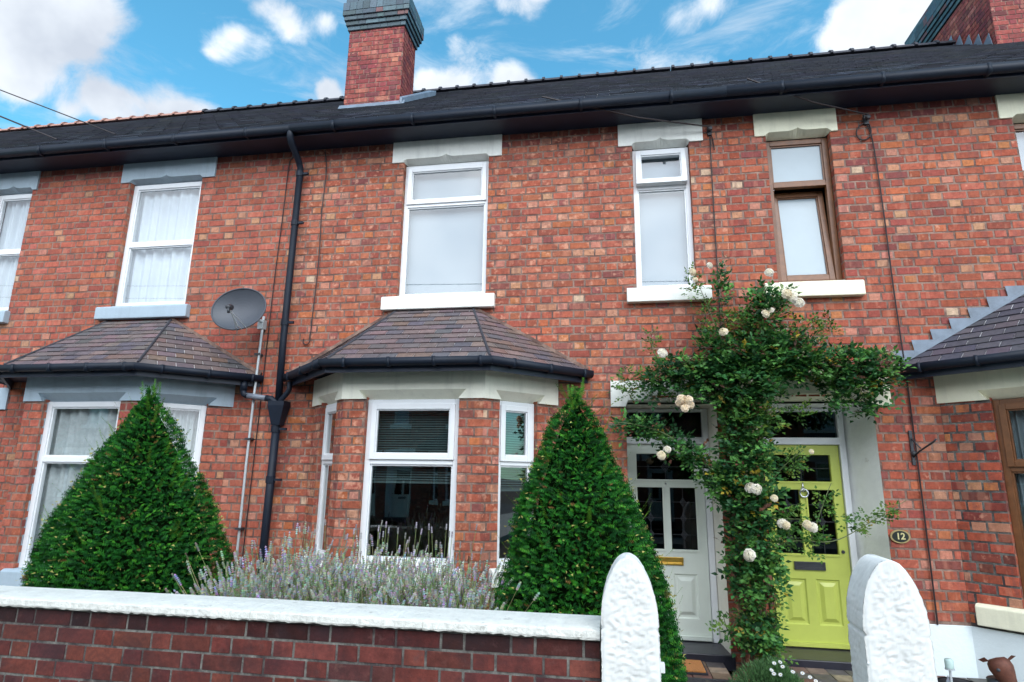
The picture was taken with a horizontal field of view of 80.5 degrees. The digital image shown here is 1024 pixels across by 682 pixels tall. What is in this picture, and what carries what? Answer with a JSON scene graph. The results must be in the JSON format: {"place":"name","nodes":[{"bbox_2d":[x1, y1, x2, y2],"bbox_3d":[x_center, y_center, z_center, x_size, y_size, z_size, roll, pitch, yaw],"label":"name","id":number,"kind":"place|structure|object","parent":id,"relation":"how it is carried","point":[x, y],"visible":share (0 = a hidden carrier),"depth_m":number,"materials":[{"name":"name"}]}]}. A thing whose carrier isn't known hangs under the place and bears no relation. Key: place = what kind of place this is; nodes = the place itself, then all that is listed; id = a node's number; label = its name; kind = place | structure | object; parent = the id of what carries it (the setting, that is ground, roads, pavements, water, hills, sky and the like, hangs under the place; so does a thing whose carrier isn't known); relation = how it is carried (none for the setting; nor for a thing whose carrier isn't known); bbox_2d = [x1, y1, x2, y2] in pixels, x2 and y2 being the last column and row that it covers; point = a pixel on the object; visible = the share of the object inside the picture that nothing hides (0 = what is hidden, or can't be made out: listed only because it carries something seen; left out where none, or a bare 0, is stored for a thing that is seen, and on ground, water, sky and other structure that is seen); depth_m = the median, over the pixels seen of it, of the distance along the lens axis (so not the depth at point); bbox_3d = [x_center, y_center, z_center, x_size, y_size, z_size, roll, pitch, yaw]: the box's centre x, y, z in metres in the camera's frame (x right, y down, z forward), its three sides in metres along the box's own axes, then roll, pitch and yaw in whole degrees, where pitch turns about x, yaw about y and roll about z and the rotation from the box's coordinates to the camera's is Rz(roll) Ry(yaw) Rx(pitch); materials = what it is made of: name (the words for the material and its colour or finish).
{"place":"outdoors","nodes":[
{"label":"outdoors","id":0,"kind":"place"},
{"bbox_2d":[0,0,931,128],"label":"sky","id":1,"kind":"structure","parent":0,"point":[83,60],"materials":[{"name":"blue"}]},
{"bbox_2d":[683,661,986,681],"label":"tiled path","id":2,"kind":"structure","parent":0,"point":[717,672],"depth_m":4.84,"materials":[{"name":"tile"}]},
{"bbox_2d":[673,659,707,675],"bbox_3d":[1.303,2.690,5.017,0.580,0.026,0.340,-1,-13,9],"label":"doormat","id":3,"kind":"object","parent":2,"relation":"on","point":[695,667],"visible":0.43,"depth_m":4.92,"materials":[{"name":"brown fabric"}]},
{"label":"front path","id":4,"kind":"structure","parent":0,"visible":0},
{"bbox_2d":[728,656,817,681],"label":"daisy plant","id":5,"kind":"object","parent":4,"relation":"on","point":[775,670],"visible":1,"depth_m":4.35,"materials":[{"name":"green plant"}]},
{"bbox_2d":[671,40,1023,681],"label":"terraced house","id":6,"kind":"structure","parent":4,"relation":"on","point":[803,196],"depth_m":5.66,"materials":[{"name":"brick"}]},
{"bbox_2d":[606,254,915,678],"bbox_3d":[2.127,1.020,5.274,2.620,3.648,0.752,-1,-13,9],"label":"climbing rose","id":7,"kind":"object","parent":6,"relation":"attached to","point":[762,363],"visible":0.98,"depth_m":5.23,"materials":[{"name":"green plant"}]},
{"bbox_2d":[766,138,842,282],"bbox_3d":[2.910,-1.283,6.121,0.610,1.568,0.178,-1,-13,9],"label":"window","id":8,"kind":"structure","parent":6,"relation":"in","point":[805,251],"depth_m":6.10,"materials":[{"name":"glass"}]},
{"bbox_2d":[763,445,850,649],"bbox_3d":[2.755,1.882,5.634,0.700,1.800,0.074,-1,-13,9],"label":"door","id":9,"kind":"structure","parent":6,"relation":"in","point":[816,617],"depth_m":5.58,"materials":[{"name":"paint"}]},
{"bbox_2d":[862,114,870,125],"bbox_3d":[3.523,-2.208,5.997,0.055,0.100,0.090,-1,-13,9],"label":"wire bracket","id":10,"kind":"object","parent":6,"relation":"attached to","point":[865,120],"visible":1,"depth_m":6.00,"materials":[{"name":"metal"}]},
{"bbox_2d":[747,78,868,114],"bbox_3d":[2.905,-2.401,5.934,1.238,0.305,0.022,2,-13,-6],"label":"overhead wire","id":11,"kind":"object","parent":10,"relation":"attached to","point":[818,103],"visible":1,"depth_m":5.92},
{"bbox_2d":[856,123,938,624],"bbox_3d":[3.474,0.074,5.511,0.175,4.652,0.014,-1,-13,9],"label":"wall cable","id":12,"kind":"object","parent":6,"relation":"attached to","point":[870,130],"depth_m":5.49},
{"bbox_2d":[890,530,910,542],"bbox_3d":[3.323,1.673,5.173,0.158,0.112,0.019,-1,-13,9],"label":"house number plaque","id":13,"kind":"object","parent":6,"relation":"attached to","point":[899,536],"visible":1,"depth_m":5.17,"materials":[{"name":"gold metal"}]},
{"bbox_2d":[908,431,936,464],"bbox_3d":[3.519,0.907,5.175,0.045,0.300,0.306,1,-13,-2],"label":"hanging basket bracket","id":14,"kind":"object","parent":6,"relation":"attached to","point":[914,454],"visible":1,"depth_m":5.29,"materials":[{"name":"metal"}]},
{"bbox_2d":[992,397,1023,594],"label":"window","id":15,"kind":"structure","parent":6,"relation":"in","point":[1008,413],"depth_m":4.95,"materials":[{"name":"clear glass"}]},
{"bbox_2d":[1014,124,1023,176],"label":"window","id":16,"kind":"structure","parent":6,"relation":"in","point":[1019,128],"depth_m":5.90,"materials":[{"name":"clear glass"}]},
{"bbox_2d":[944,658,954,681],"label":"solar stake light","id":17,"kind":"object","parent":4,"relation":"on","point":[949,664],"visible":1,"depth_m":3.91,"materials":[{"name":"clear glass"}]},
{"bbox_2d":[937,677,971,681],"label":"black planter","id":18,"kind":"object","parent":4,"relation":"on","point":[941,679],"visible":0.73,"depth_m":4.00,"materials":[{"name":"plastic"}]},
{"bbox_2d":[978,655,1017,681],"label":"metal cow ornament","id":19,"kind":"object","parent":4,"relation":"on","point":[1001,669],"visible":1,"depth_m":3.83,"materials":[{"name":"brown metal"}]},
{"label":"garden gravel","id":20,"kind":"structure","parent":0,"visible":0},
{"bbox_2d":[0,110,203,145],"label":"terraced house","id":21,"kind":"structure","parent":20,"relation":"on","point":[21,134],"depth_m":12.05,"materials":[{"name":"brick"}]},
{"bbox_2d":[16,379,235,595],"bbox_3d":[-2.705,1.439,4.387,1.526,2.356,1.230,-1,-13,9],"label":"yew bush","id":22,"kind":"object","parent":20,"relation":"on","point":[131,513],"visible":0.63,"depth_m":4.15,"materials":[{"name":"green plant"}]},
{"bbox_2d":[0,90,421,592],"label":"terraced house","id":23,"kind":"structure","parent":20,"relation":"on","point":[130,255],"depth_m":6.94,"materials":[{"name":"brick"}]},
{"bbox_2d":[0,194,31,309],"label":"window","id":24,"kind":"structure","parent":23,"relation":"in","point":[14,209],"depth_m":7.67,"materials":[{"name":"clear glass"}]},
{"bbox_2d":[0,116,57,139],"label":"overhead wire","id":25,"kind":"object","parent":23,"relation":"attached to","point":[29,128],"visible":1,"depth_m":7.26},
{"bbox_2d":[0,89,115,134],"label":"overhead wire","id":26,"kind":"object","parent":23,"relation":"attached to","point":[58,112],"visible":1,"depth_m":7.10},
{"bbox_2d":[17,401,120,567],"bbox_3d":[-4.353,1.422,6.054,0.990,1.720,0.142,-1,-13,9],"label":"window","id":27,"kind":"structure","parent":23,"relation":"in","point":[64,447],"depth_m":6.16,"materials":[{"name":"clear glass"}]},
{"bbox_2d":[115,181,201,305],"bbox_3d":[-4.157,-1.134,7.232,1.060,1.668,0.130,-1,-13,9],"label":"window","id":28,"kind":"structure","parent":23,"relation":"in","point":[156,263],"depth_m":7.26,"materials":[{"name":"white glass"}]},
{"bbox_2d":[159,402,206,480],"bbox_3d":[-3.450,1.456,6.146,0.530,1.720,0.142,10,-15,-34],"label":"window","id":29,"kind":"structure","parent":23,"relation":"in","point":[192,417],"depth_m":6.33,"materials":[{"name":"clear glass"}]},
{"bbox_2d":[241,157,293,568],"bbox_3d":[-2.600,0.323,6.487,0.179,5.165,0.011,-1,-13,9],"label":"wall cable","id":30,"kind":"object","parent":23,"relation":"attached to","point":[265,361],"depth_m":6.52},
{"bbox_2d":[211,288,266,585],"bbox_3d":[-2.770,1.149,5.945,0.503,3.510,0.640,-10,-17,40],"label":"satellite dish","id":31,"kind":"object","parent":20,"relation":"on","point":[238,309],"visible":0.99,"depth_m":6.30,"materials":[{"name":"grey paint"}]},
{"bbox_2d":[165,521,388,602],"bbox_3d":[-1.547,1.827,3.881,1.529,1.309,1.600,-1,-13,9],"label":"lavender bush","id":32,"kind":"object","parent":20,"relation":"on","point":[263,583],"visible":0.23,"depth_m":3.79,"materials":[{"name":"grey plant"}]},
{"bbox_2d":[230,535,494,609],"bbox_3d":[-0.824,1.859,3.765,1.476,1.216,1.766,-8,-15,33],"label":"lavender bush","id":33,"kind":"object","parent":20,"relation":"on","point":[354,587],"visible":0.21,"depth_m":3.67,"materials":[{"name":"grey plant"}]},
{"bbox_2d":[283,518,509,609],"bbox_3d":[-0.924,1.892,4.687,1.927,0.959,0.410,-1,-13,9],"label":"lavender bush","id":34,"kind":"object","parent":20,"relation":"on","point":[407,542],"visible":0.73,"depth_m":4.78,"materials":[{"name":"purple plant"}]},
{"bbox_2d":[345,540,539,611],"bbox_3d":[-0.419,1.840,3.683,1.350,1.228,1.693,-1,-13,9],"label":"lavender bush","id":35,"kind":"object","parent":20,"relation":"on","point":[470,597],"visible":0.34,"depth_m":3.61,"materials":[{"name":"grey plant"}]},
{"bbox_2d":[256,0,754,681],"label":"terraced house","id":36,"kind":"structure","parent":20,"relation":"on","point":[500,260],"depth_m":6.25,"materials":[{"name":"brick"}]},
{"bbox_2d":[303,150,326,344],"bbox_3d":[-2.182,-1.083,6.737,0.108,2.312,0.011,-1,-13,9],"label":"wall cable","id":37,"kind":"object","parent":36,"relation":"attached to","point":[319,253],"depth_m":6.70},
{"bbox_2d":[315,403,336,557],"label":"window","id":38,"kind":"structure","parent":36,"relation":"in","point":[330,413],"depth_m":5.93,"materials":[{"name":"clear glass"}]},
{"bbox_2d":[358,399,458,566],"bbox_3d":[-0.911,1.264,5.497,0.890,1.460,0.138,-1,-13,9],"label":"window","id":39,"kind":"structure","parent":36,"relation":"in","point":[373,458],"depth_m":5.54,"materials":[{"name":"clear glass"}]},
{"bbox_2d":[399,161,488,295],"bbox_3d":[-0.726,-1.215,6.653,1.070,1.668,0.118,-1,-13,9],"label":"window","id":40,"kind":"structure","parent":36,"relation":"in","point":[444,237],"depth_m":6.69,"materials":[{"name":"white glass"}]},
{"bbox_2d":[497,401,533,566],"bbox_3d":[-0.002,1.298,5.590,0.430,1.460,0.138,10,-15,-34],"label":"window","id":41,"kind":"structure","parent":36,"relation":"in","point":[516,461],"depth_m":5.67,"materials":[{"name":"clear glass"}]},
{"bbox_2d":[632,147,695,287],"bbox_3d":[1.560,-1.271,6.258,0.680,1.668,0.176,-1,-13,9],"label":"window","id":42,"kind":"structure","parent":36,"relation":"in","point":[664,246],"depth_m":6.31,"materials":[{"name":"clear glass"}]},
{"bbox_2d":[627,444,712,641],"bbox_3d":[1.508,1.912,5.846,0.730,1.800,0.062,-1,-13,9],"label":"door","id":43,"kind":"structure","parent":36,"relation":"in","point":[676,518],"depth_m":5.86,"materials":[{"name":"white paint"}]},
{"bbox_2d":[706,126,711,135],"bbox_3d":[2.043,-2.185,6.242,0.055,0.100,0.090,-1,-13,9],"label":"wire bracket","id":44,"kind":"object","parent":36,"relation":"attached to","point":[709,131],"visible":0.98,"depth_m":6.25,"materials":[{"name":"metal"}]},
{"bbox_2d":[542,96,709,126],"bbox_3d":[1.174,-2.364,6.209,1.734,0.305,0.044,1,-13,-1],"label":"overhead wire","id":45,"kind":"object","parent":44,"relation":"attached to","point":[638,117],"visible":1,"depth_m":6.19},
{"bbox_2d":[709,135,720,342],"bbox_3d":[2.037,-0.907,5.981,0.066,2.572,0.012,-1,-13,9],"label":"wall cable","id":46,"kind":"object","parent":36,"relation":"attached to","point":[714,214],"depth_m":6.07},
{"bbox_2d":[486,378,690,681],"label":"yew bush","id":47,"kind":"object","parent":20,"relation":"on","point":[576,537],"visible":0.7,"depth_m":3.64,"materials":[{"name":"green plant"}]},
{"label":"ground","id":48,"kind":"structure","parent":0,"visible":0},
{"bbox_2d":[0,128,10,132],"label":"terraced house","id":49,"kind":"structure","parent":48,"relation":"on","point":[4,130],"depth_m":13.09,"materials":[{"name":"brick"}]},
{"bbox_2d":[0,585,601,681],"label":"garden wall","id":50,"kind":"structure","parent":48,"relation":"on","point":[60,635],"depth_m":2.89,"materials":[{"name":"brick"}]},
{"bbox_2d":[601,552,664,681],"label":"gatepost","id":51,"kind":"object","parent":48,"relation":"on","point":[630,644],"visible":1,"depth_m":2.58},
{"bbox_2d":[846,554,937,681],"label":"gatepost","id":52,"kind":"object","parent":48,"relation":"on","point":[889,633],"visible":1,"depth_m":2.44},
{"bbox_2d":[904,0,1023,44],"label":"terraced house","id":53,"kind":"structure","parent":48,"relation":"on","point":[970,22],"depth_m":9.60,"materials":[{"name":"brick"}]}
]}

